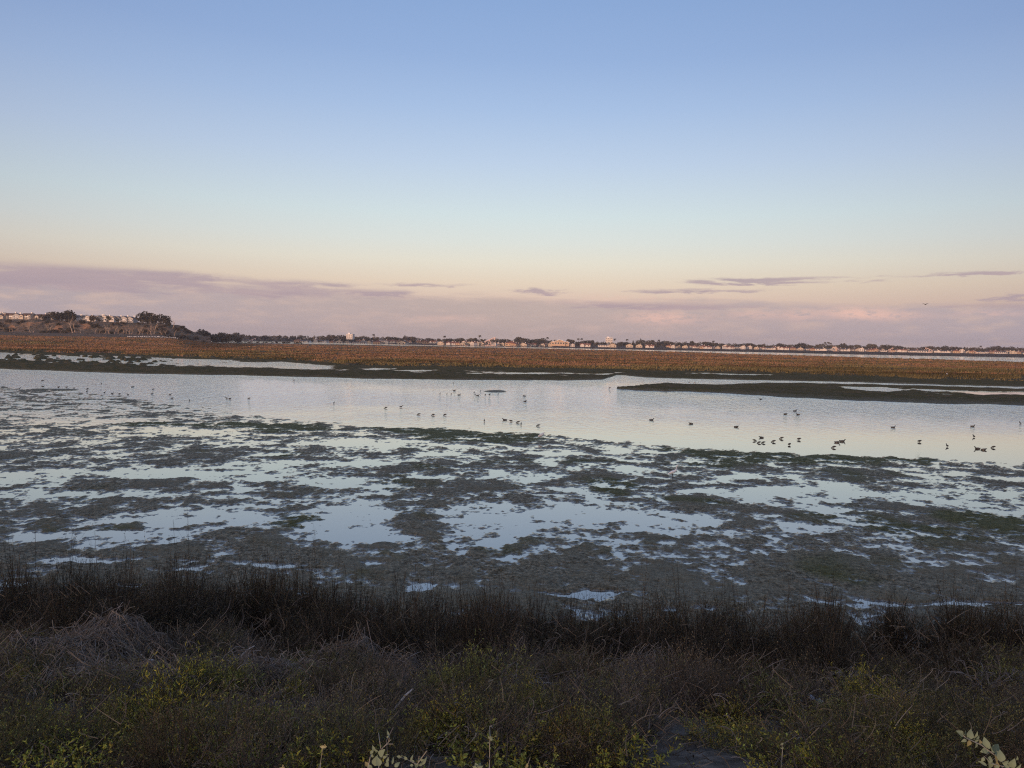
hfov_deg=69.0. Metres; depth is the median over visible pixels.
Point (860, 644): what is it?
dry shrub
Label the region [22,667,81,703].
pickleweed
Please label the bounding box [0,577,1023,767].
undergrowth
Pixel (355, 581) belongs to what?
stalk clump
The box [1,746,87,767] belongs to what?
leafy plant
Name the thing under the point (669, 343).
tree
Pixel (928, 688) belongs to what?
seablite
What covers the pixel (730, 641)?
dry shrub
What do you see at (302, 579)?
dry shrub
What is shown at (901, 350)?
town house
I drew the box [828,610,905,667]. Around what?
dry shrub
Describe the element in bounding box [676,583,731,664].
dry shrub
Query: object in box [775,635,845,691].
dry shrub
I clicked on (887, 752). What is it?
seablite
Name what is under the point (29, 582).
stalk clump
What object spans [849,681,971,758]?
seablite
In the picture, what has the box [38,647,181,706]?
seablite
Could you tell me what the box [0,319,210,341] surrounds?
bluff
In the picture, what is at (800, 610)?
dry shrub
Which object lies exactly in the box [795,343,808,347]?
tree
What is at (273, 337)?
distant wood
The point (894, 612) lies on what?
dry shrub
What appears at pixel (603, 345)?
town house
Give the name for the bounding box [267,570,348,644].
dry shrub
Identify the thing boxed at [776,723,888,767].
leafy plant
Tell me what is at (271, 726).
seablite
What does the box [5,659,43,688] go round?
pickleweed
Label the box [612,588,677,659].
dry shrub
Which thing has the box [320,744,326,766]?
dry flower
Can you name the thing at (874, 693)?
pickleweed
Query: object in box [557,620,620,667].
dry shrub
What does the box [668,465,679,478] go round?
egret
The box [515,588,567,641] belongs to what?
dry shrub
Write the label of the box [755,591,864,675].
dry shrub
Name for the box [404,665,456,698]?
pickleweed
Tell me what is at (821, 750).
pickleweed
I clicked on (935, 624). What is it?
dry shrub
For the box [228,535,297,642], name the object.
dry shrub
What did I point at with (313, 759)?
pickleweed
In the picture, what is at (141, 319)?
tree
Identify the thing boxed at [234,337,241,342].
tree
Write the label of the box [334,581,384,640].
dry shrub
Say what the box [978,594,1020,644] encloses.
dry shrub
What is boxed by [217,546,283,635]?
dry shrub
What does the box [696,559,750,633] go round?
dry shrub
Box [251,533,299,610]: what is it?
dry shrub
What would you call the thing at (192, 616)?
dry shrub
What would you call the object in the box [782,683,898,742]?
seablite
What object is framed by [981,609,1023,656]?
dry shrub
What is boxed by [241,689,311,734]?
leafy plant
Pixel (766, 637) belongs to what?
dry shrub
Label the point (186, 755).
pickleweed
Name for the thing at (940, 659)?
dry shrub
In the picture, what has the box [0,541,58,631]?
dry shrub
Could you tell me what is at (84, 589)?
dry shrub
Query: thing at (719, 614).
dry shrub
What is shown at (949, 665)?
heath shrub
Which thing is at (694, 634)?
dry shrub
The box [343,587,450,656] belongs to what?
dry shrub
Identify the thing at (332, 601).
dry shrub
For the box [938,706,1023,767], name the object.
seablite
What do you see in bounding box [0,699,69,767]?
seablite
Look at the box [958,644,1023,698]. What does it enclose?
pickleweed
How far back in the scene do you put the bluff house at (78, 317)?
669.85 m
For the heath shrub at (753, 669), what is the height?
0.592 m
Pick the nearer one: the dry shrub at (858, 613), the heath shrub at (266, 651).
the heath shrub at (266, 651)
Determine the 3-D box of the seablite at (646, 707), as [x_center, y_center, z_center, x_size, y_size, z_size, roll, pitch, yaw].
[0.845,2.413,5.587,1.037,0.708,0.984,4,10,37]
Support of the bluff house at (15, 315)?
on the bluff
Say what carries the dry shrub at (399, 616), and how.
on the bank
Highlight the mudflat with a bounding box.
[0,351,1023,648]
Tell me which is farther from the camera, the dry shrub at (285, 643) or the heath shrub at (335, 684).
the dry shrub at (285, 643)
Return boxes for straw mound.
[0,615,159,672]
[0,637,214,699]
[63,599,178,654]
[136,637,305,693]
[204,635,339,679]
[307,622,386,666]
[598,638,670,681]
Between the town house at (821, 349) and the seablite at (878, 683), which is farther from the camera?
the town house at (821, 349)
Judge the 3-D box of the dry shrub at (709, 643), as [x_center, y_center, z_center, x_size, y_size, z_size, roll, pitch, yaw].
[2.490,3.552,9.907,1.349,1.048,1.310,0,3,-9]
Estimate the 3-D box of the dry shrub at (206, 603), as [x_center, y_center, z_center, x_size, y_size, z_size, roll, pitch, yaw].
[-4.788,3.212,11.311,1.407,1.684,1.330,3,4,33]
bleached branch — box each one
[827,666,868,684]
[985,655,1023,687]
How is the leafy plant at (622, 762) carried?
on the bank
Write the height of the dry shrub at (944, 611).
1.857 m
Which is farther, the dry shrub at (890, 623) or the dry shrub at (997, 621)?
the dry shrub at (890, 623)
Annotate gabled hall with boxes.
[550,339,569,345]
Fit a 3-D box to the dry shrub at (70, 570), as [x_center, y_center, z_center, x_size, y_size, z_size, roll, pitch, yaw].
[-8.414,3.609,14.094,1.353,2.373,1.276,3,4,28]
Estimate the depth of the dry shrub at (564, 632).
11.02 m
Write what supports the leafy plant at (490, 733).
on the bank
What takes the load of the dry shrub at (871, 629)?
on the bank
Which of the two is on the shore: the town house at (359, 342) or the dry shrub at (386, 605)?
the town house at (359, 342)
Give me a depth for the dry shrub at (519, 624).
11.95 m
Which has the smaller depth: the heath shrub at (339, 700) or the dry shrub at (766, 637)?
the heath shrub at (339, 700)
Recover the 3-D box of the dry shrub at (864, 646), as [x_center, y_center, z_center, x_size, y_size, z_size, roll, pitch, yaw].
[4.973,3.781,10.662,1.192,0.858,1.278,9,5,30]
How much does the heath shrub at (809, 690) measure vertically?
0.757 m
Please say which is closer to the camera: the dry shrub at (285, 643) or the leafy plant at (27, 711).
the leafy plant at (27, 711)
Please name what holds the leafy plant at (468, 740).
on the bank
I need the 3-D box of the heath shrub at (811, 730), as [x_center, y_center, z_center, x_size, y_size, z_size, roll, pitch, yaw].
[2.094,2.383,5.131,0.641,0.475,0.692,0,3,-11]
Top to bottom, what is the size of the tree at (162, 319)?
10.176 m
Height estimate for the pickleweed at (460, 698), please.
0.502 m
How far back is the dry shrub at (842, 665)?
9.02 m
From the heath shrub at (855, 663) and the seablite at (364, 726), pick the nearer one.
the seablite at (364, 726)
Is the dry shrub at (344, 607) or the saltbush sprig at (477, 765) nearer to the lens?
the saltbush sprig at (477, 765)
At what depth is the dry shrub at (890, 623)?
12.56 m
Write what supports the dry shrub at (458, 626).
on the bank
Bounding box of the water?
[0,341,1023,626]
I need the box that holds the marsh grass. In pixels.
[0,335,1023,380]
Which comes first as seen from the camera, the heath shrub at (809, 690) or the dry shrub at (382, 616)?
the heath shrub at (809, 690)
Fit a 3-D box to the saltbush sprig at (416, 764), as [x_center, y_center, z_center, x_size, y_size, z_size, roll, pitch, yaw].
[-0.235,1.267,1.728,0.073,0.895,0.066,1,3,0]
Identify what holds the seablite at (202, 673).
on the bank
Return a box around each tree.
[49,312,64,320]
[61,310,76,320]
[88,315,95,321]
[136,313,149,322]
[139,311,155,322]
[148,315,159,322]
[156,314,171,323]
[196,329,210,335]
[208,334,218,341]
[218,333,229,342]
[227,334,234,342]
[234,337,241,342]
[259,335,268,340]
[324,335,336,340]
[335,335,348,339]
[531,338,546,343]
[664,341,675,345]
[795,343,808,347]
[883,344,897,349]
[939,346,950,349]
[990,346,1001,350]
[1002,346,1014,350]
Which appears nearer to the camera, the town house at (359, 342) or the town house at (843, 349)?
the town house at (359, 342)
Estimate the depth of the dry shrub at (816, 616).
11.91 m
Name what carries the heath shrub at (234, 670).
on the bank
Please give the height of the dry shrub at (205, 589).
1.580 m
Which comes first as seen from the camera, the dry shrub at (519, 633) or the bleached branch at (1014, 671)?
the bleached branch at (1014, 671)
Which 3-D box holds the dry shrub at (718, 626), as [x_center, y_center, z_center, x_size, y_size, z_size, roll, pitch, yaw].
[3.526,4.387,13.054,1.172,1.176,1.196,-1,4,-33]
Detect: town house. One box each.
[352,342,366,343]
[373,340,382,343]
[398,340,408,344]
[470,341,477,345]
[505,341,517,345]
[579,343,590,346]
[598,344,609,346]
[645,344,654,347]
[724,346,734,348]
[765,347,775,349]
[815,348,827,350]
[837,348,850,350]
[897,349,906,351]
[916,350,930,352]
[994,351,1006,353]
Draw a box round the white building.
[346,333,354,339]
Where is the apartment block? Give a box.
[606,337,612,343]
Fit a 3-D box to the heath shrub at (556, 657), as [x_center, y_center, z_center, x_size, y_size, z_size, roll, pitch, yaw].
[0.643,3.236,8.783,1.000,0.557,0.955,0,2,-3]
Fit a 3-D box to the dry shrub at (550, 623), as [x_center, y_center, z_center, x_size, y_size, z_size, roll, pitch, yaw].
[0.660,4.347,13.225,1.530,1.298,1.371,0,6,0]
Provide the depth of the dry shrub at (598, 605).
12.68 m
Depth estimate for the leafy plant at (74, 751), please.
4.34 m
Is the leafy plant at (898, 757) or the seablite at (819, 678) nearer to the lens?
the leafy plant at (898, 757)
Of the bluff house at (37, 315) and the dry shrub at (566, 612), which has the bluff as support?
the bluff house at (37, 315)
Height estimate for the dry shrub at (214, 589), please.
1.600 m
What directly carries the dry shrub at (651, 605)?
on the bank
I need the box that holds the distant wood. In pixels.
[242,335,1023,350]
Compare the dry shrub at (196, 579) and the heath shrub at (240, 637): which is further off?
the dry shrub at (196, 579)
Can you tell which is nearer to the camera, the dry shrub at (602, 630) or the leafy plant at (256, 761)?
the leafy plant at (256, 761)
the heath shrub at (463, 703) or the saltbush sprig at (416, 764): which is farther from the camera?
the heath shrub at (463, 703)
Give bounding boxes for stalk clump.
[16,560,45,611]
[344,565,361,606]
[395,573,413,615]
[525,573,546,631]
[529,581,540,627]
[562,591,586,628]
[563,595,571,627]
[751,601,768,632]
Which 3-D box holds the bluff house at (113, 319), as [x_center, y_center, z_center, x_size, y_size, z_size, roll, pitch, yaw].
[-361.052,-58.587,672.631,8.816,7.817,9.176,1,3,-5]
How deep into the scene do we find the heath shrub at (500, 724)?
4.51 m
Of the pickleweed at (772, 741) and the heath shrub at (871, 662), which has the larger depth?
the heath shrub at (871, 662)
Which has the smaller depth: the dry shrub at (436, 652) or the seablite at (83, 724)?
the seablite at (83, 724)
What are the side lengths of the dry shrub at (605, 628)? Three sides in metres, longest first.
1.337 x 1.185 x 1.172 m
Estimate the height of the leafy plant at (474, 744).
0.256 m
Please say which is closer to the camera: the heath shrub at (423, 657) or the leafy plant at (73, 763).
the leafy plant at (73, 763)
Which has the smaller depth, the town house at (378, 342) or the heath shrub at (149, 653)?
the heath shrub at (149, 653)
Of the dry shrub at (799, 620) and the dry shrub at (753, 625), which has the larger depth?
the dry shrub at (799, 620)
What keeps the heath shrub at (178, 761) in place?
on the bank
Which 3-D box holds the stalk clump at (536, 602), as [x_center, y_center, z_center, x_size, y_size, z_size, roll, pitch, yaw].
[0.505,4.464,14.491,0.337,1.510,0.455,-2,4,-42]
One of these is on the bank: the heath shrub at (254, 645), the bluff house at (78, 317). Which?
the heath shrub at (254, 645)
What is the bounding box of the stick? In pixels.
[388,689,411,716]
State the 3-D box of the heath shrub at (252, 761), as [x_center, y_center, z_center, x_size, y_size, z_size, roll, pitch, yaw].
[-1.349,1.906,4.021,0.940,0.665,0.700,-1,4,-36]
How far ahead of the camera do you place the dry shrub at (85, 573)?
14.40 m
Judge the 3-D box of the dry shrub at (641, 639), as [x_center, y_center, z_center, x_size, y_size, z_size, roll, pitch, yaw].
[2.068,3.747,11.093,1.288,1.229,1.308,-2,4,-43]
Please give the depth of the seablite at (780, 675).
8.71 m
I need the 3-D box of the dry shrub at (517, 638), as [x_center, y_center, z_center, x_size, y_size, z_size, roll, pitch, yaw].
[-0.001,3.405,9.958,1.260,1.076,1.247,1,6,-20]
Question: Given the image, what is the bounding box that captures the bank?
[0,645,1023,767]
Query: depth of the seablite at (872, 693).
6.49 m
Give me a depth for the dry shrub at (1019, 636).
11.08 m
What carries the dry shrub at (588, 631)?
on the bank
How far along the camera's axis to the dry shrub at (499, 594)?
12.66 m
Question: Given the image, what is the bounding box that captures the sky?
[0,0,1023,348]
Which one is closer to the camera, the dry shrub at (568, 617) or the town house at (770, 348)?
the dry shrub at (568, 617)
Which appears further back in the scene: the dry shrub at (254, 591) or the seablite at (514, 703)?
the dry shrub at (254, 591)
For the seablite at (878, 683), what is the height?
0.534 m
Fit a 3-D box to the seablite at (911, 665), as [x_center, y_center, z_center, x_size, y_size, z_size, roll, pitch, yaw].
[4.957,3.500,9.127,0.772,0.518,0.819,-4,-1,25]
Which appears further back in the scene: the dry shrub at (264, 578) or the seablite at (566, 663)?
the dry shrub at (264, 578)
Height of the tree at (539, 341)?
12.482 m
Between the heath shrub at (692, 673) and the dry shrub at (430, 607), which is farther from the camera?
the dry shrub at (430, 607)
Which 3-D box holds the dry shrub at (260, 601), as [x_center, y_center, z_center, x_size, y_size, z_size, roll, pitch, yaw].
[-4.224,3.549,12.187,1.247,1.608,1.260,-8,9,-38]
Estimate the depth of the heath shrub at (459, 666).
8.23 m
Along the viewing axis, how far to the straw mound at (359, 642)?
8.84 m
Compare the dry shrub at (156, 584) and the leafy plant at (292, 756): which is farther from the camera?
the dry shrub at (156, 584)
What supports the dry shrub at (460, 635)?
on the bank
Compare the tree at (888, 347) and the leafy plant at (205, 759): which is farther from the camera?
the tree at (888, 347)
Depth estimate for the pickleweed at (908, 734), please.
5.08 m
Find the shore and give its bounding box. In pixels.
[181,339,1023,357]
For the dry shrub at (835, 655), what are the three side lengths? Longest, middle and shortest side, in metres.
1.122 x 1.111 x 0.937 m
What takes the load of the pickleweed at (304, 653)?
on the bank
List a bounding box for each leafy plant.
[0,719,83,767]
[0,722,64,764]
[1,700,57,730]
[1,708,56,756]
[1,708,79,744]
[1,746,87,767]
[2,715,94,763]
[2,729,122,767]
[3,699,73,747]
[3,731,49,760]
[10,694,100,737]
[41,716,169,767]
[44,743,122,767]
[90,719,176,767]
[95,718,214,767]
[141,733,253,767]
[166,743,236,767]
[174,694,263,739]
[188,724,282,767]
[193,734,328,767]
[200,737,284,767]
[204,733,292,767]
[207,693,292,728]
[222,721,329,767]
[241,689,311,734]
[263,729,360,767]
[287,694,352,737]
[287,718,388,767]
[303,712,383,755]
[363,707,446,751]
[385,709,471,755]
[406,701,486,757]
[416,719,539,767]
[436,732,558,767]
[438,716,543,767]
[444,703,534,762]
[447,705,542,757]
[456,741,558,767]
[544,707,606,751]
[589,731,680,767]
[600,715,699,767]
[726,713,836,764]
[734,744,810,767]
[751,742,843,767]
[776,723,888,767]
[781,733,899,767]
[795,727,851,751]
[800,704,878,740]
[802,728,861,758]
[960,736,1013,767]
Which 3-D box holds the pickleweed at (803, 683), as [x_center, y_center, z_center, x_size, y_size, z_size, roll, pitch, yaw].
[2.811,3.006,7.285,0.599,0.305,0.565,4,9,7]
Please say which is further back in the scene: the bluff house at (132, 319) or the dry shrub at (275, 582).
the bluff house at (132, 319)
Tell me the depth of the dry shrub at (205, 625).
10.35 m
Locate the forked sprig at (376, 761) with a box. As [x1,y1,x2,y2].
[365,731,399,767]
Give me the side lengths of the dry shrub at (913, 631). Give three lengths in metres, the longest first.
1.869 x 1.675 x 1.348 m
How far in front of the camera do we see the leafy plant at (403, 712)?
4.97 m
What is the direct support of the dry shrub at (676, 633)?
on the bank
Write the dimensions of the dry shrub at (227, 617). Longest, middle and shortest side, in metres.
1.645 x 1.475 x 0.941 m
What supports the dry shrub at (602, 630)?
on the bank
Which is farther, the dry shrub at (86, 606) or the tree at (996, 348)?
the tree at (996, 348)
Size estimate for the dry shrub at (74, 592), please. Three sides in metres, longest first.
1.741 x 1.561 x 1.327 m
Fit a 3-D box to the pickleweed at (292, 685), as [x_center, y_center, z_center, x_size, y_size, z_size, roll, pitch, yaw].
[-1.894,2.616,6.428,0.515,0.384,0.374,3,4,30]
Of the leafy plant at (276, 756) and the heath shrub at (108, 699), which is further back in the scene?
the heath shrub at (108, 699)
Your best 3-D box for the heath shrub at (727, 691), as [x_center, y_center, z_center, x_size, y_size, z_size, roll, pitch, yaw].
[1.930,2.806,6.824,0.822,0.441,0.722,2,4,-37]
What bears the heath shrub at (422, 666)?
on the bank
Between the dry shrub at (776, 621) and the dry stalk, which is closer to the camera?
the dry stalk
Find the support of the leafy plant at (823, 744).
on the bank
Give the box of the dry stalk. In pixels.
[488,726,493,767]
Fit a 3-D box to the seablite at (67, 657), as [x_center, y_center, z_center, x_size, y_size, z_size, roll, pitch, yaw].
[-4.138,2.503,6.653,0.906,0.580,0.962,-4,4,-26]
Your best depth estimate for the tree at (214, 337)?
762.71 m
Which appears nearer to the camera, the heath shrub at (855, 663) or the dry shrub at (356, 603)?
the heath shrub at (855, 663)
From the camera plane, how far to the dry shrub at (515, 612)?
13.71 m
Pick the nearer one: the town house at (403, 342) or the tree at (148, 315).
the tree at (148, 315)
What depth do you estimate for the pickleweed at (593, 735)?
4.71 m
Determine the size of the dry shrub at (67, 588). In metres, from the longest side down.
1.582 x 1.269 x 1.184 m
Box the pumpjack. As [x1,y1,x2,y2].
[482,337,495,345]
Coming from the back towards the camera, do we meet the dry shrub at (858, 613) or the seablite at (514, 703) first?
the dry shrub at (858, 613)
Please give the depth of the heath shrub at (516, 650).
9.34 m
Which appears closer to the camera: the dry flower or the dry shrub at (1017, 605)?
the dry flower
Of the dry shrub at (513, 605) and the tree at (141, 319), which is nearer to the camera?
the dry shrub at (513, 605)
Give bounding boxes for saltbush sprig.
[397,751,426,767]
[472,763,482,767]
[956,729,1020,767]
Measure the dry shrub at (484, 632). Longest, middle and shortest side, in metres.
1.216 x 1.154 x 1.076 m
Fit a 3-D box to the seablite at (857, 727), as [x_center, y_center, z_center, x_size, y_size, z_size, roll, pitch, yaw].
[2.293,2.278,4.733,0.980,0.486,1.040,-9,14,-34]
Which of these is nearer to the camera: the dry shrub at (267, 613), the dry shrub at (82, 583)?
the dry shrub at (267, 613)
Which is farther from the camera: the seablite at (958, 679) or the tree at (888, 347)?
the tree at (888, 347)
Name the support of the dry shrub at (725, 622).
on the bank
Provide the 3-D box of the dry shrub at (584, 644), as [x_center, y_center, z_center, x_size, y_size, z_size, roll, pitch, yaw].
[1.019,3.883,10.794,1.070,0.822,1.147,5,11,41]
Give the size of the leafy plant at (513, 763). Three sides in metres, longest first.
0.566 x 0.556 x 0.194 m
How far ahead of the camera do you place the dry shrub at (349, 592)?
13.96 m
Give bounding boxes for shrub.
[0,523,77,632]
[0,530,48,616]
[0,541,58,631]
[0,555,22,593]
[0,558,39,620]
[0,603,60,639]
[0,635,27,669]
[1,559,43,616]
[2,574,55,628]
[7,580,87,635]
[9,597,107,635]
[28,575,109,623]
[28,584,119,624]
[31,584,144,631]
[32,548,67,614]
[32,556,109,634]
[37,554,106,625]
[39,570,122,616]
[41,509,97,610]
[41,612,113,653]
[48,555,113,608]
[50,563,122,596]
[53,566,132,624]
[56,523,111,604]
[60,532,111,597]
[63,578,145,618]
[63,676,155,725]
[70,550,134,613]
[72,583,163,627]
[74,581,137,621]
[76,576,187,631]
[82,573,172,634]
[84,531,154,613]
[90,634,152,661]
[92,675,263,767]
[94,533,152,606]
[94,550,153,601]
[101,628,194,664]
[106,578,191,615]
[108,618,165,653]
[115,562,165,610]
[116,580,244,641]
[121,550,187,625]
[128,559,215,635]
[129,545,188,632]
[130,541,236,643]
[130,595,187,639]
[140,552,206,620]
[147,581,230,644]
[152,611,225,655]
[153,537,227,628]
[153,550,221,599]
[157,507,213,606]
[163,538,258,635]
[163,669,343,767]
[164,617,209,651]
[172,604,265,646]
[172,660,313,745]
[179,565,219,620]
[183,592,256,640]
[191,557,235,612]
[192,568,256,641]
[198,556,243,612]
[198,656,264,690]
[200,611,247,644]
[201,560,272,636]
[201,637,247,657]
[208,639,281,695]
[210,536,314,636]
[211,569,243,604]
[212,617,263,649]
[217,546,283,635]
[222,548,284,638]
[225,629,284,657]
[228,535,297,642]
[230,559,295,645]
[230,615,335,663]
[234,527,295,616]
[238,640,298,658]
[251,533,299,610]
[255,548,343,641]
[262,576,305,620]
[263,661,407,761]
[266,547,331,641]
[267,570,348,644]
[273,556,341,619]
[274,523,330,618]
[278,612,336,660]
[281,559,320,617]
[289,567,403,654]
[293,550,342,622]
[293,596,389,654]
[299,569,356,621]
[301,599,384,635]
[302,531,358,613]
[312,570,371,635]
[312,665,361,701]
[313,587,376,642]
[316,658,433,729]
[321,652,423,708]
[324,637,427,704]
[331,573,363,612]
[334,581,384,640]
[335,561,391,627]
[338,554,418,641]
[339,576,385,628]
[340,588,390,637]
[340,603,427,657]
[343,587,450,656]
[346,584,405,626]
[360,558,404,627]
[361,584,403,623]
[361,595,424,656]
[363,582,464,662]
[365,694,414,734]
[366,595,460,657]
[370,591,432,624]
[372,598,435,655]
[373,598,432,633]
[373,686,447,743]
[375,547,459,632]
[385,534,462,652]
[396,632,491,689]
[398,574,459,636]
[399,621,465,663]
[401,598,494,676]
[401,665,527,747]
[404,646,451,674]
[406,584,484,660]
[417,672,511,738]
[423,560,500,642]
[428,603,507,644]
[432,588,507,644]
[433,578,515,665]
[439,588,516,667]
[440,688,576,767]
[441,567,502,643]
[444,636,500,666]
[445,656,482,673]
[451,584,521,648]
[452,582,522,654]
[454,568,529,643]
[454,578,550,663]
[466,579,517,629]
[468,567,515,617]
[472,598,555,665]
[475,569,550,655]
[476,626,550,667]
[484,597,531,641]
[497,584,530,623]
[499,598,549,656]
[511,594,583,656]
[511,679,657,767]
[513,589,567,654]
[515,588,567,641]
[525,615,591,664]
[526,705,627,767]
[530,635,592,674]
[531,609,616,663]
[545,581,603,657]
[546,588,588,632]
[547,585,608,644]
[547,633,628,688]
[548,613,622,661]
[548,619,613,662]
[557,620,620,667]
[558,611,626,662]
[567,596,626,666]
[575,589,631,660]
[577,596,639,662]
[577,602,652,646]
[579,575,631,647]
[581,604,666,662]
[583,586,667,652]
[588,671,690,747]
[607,631,715,711]
[611,590,693,658]
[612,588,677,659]
[613,565,711,658]
[619,633,687,675]
[627,548,677,645]
[630,601,737,667]
[633,561,713,654]
[634,627,760,712]
[641,586,719,651]
[649,572,724,667]
[651,610,731,652]
[664,606,742,673]
[665,598,741,666]
[669,618,788,675]
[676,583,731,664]
[680,600,747,640]
[689,600,743,650]
[693,664,759,712]
[694,589,752,645]
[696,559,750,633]
[696,583,792,671]
[696,589,744,636]
[700,603,785,673]
[708,690,769,726]
[715,640,795,691]
[725,575,761,652]
[730,578,819,660]
[735,644,785,675]
[736,604,788,663]
[737,641,863,716]
[743,601,817,656]
[747,615,805,661]
[748,692,927,767]
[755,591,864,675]
[764,593,849,669]
[767,698,880,754]
[770,593,842,652]
[771,598,891,678]
[772,580,826,632]
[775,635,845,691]
[782,641,835,681]
[784,580,857,646]
[787,584,878,674]
[789,636,898,688]
[793,616,886,688]
[798,569,863,643]
[805,560,866,644]
[806,581,870,643]
[820,625,888,662]
[825,648,878,679]
[826,660,970,754]
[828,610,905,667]
[833,619,898,666]
[838,595,919,651]
[839,626,906,669]
[846,601,927,658]
[855,655,888,673]
[859,576,935,659]
[864,589,954,660]
[866,578,919,650]
[869,583,940,656]
[884,619,1017,687]
[892,637,943,681]
[894,646,958,681]
[898,577,986,661]
[898,650,985,696]
[907,560,1008,658]
[910,579,1016,658]
[911,631,994,668]
[914,607,973,654]
[915,560,990,644]
[919,570,982,648]
[920,665,980,702]
[921,607,991,683]
[927,590,990,644]
[928,587,1003,655]
[929,572,1022,645]
[934,655,1023,696]
[939,600,1020,647]
[951,635,1021,674]
[960,575,1023,660]
[963,707,1023,767]
[974,712,1022,762]
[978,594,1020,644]
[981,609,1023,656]
[984,573,1023,632]
[985,546,1023,665]
[987,581,1023,644]
[1005,614,1023,656]
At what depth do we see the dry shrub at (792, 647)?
10.27 m
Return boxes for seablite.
[0,618,103,686]
[0,630,55,680]
[0,655,49,704]
[0,672,170,767]
[0,681,88,767]
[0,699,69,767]
[1,628,76,682]
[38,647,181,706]
[56,691,210,767]
[94,678,242,767]
[97,667,203,743]
[156,654,239,692]
[168,632,251,661]
[187,644,259,692]
[228,683,325,767]
[237,642,297,659]
[264,672,428,767]
[270,652,356,699]
[303,699,446,767]
[313,640,374,670]
[355,658,462,729]
[391,679,438,707]
[407,658,517,707]
[437,663,571,758]
[539,653,609,680]
[546,658,703,742]
[712,694,830,765]
[750,658,805,684]
[759,660,808,681]
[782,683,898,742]
[790,675,968,767]
[791,662,850,697]
[798,716,952,767]
[829,669,925,698]
[833,660,924,720]
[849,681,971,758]
[856,651,943,692]
[883,681,998,740]
[885,694,969,759]
[886,675,1022,755]
[887,650,940,680]
[892,726,1022,767]
[895,656,984,714]
[926,674,1023,737]
[927,660,1018,701]
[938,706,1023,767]
[939,697,1023,767]
[941,689,1023,767]
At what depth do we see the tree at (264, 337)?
1216.97 m
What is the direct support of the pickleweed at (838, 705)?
on the bank
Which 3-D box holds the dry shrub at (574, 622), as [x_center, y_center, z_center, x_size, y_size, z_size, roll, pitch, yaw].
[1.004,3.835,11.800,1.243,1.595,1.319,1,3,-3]
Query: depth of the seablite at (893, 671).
8.04 m
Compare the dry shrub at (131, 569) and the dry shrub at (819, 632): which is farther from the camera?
the dry shrub at (131, 569)
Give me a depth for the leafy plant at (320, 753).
4.10 m
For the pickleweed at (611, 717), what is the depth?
5.35 m
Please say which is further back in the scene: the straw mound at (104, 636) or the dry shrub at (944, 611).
the dry shrub at (944, 611)
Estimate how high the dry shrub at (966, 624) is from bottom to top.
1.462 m
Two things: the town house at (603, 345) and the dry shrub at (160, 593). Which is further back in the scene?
the town house at (603, 345)
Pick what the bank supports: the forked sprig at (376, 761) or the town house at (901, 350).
the forked sprig at (376, 761)
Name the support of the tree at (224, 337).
on the shore
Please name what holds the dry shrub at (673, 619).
on the bank
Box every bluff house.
[3,312,16,318]
[12,313,21,318]
[19,312,35,318]
[35,313,49,319]
[74,315,81,320]
[101,314,107,321]
[105,315,116,321]
[120,315,128,321]
[127,316,137,322]
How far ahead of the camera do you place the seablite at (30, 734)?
4.52 m
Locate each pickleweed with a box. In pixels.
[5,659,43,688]
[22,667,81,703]
[52,682,163,752]
[65,718,123,751]
[94,641,236,747]
[150,642,242,696]
[159,733,230,767]
[199,650,263,696]
[215,656,275,698]
[232,681,335,767]
[269,665,315,704]
[283,660,330,691]
[283,735,349,767]
[289,646,318,662]
[290,706,400,758]
[399,689,510,754]
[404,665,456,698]
[407,683,501,746]
[415,647,499,696]
[437,629,534,697]
[461,689,557,746]
[500,677,556,715]
[505,691,611,767]
[536,687,644,766]
[536,695,636,766]
[552,692,638,740]
[554,728,647,767]
[669,711,771,756]
[700,690,764,728]
[711,714,779,755]
[726,664,792,702]
[736,678,814,720]
[743,727,801,762]
[767,696,834,739]
[773,675,826,699]
[779,739,861,767]
[788,687,869,728]
[822,654,898,717]
[842,670,917,716]
[856,699,950,747]
[859,689,951,729]
[862,697,944,756]
[882,725,963,767]
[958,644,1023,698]
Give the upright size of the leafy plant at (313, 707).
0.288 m
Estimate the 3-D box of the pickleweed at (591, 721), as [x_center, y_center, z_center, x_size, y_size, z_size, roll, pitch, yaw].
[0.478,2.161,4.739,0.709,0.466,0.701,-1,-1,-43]
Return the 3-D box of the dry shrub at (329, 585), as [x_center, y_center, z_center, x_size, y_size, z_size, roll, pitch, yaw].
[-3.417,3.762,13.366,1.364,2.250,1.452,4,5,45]
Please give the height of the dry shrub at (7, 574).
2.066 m
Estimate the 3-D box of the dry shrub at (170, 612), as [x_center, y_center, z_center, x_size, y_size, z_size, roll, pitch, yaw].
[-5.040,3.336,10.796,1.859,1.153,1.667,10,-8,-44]
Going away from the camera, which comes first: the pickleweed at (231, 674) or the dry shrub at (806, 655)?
the pickleweed at (231, 674)
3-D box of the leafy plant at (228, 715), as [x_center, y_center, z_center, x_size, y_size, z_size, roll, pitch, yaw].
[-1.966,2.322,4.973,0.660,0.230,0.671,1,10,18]
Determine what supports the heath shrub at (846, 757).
on the bank
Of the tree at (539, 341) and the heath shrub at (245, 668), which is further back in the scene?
the tree at (539, 341)
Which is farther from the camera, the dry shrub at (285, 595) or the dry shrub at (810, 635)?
the dry shrub at (285, 595)
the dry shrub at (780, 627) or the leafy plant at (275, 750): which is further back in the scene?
the dry shrub at (780, 627)
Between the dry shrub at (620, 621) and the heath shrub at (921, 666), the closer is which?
the heath shrub at (921, 666)
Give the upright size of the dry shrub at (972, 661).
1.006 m
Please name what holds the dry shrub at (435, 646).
on the bank

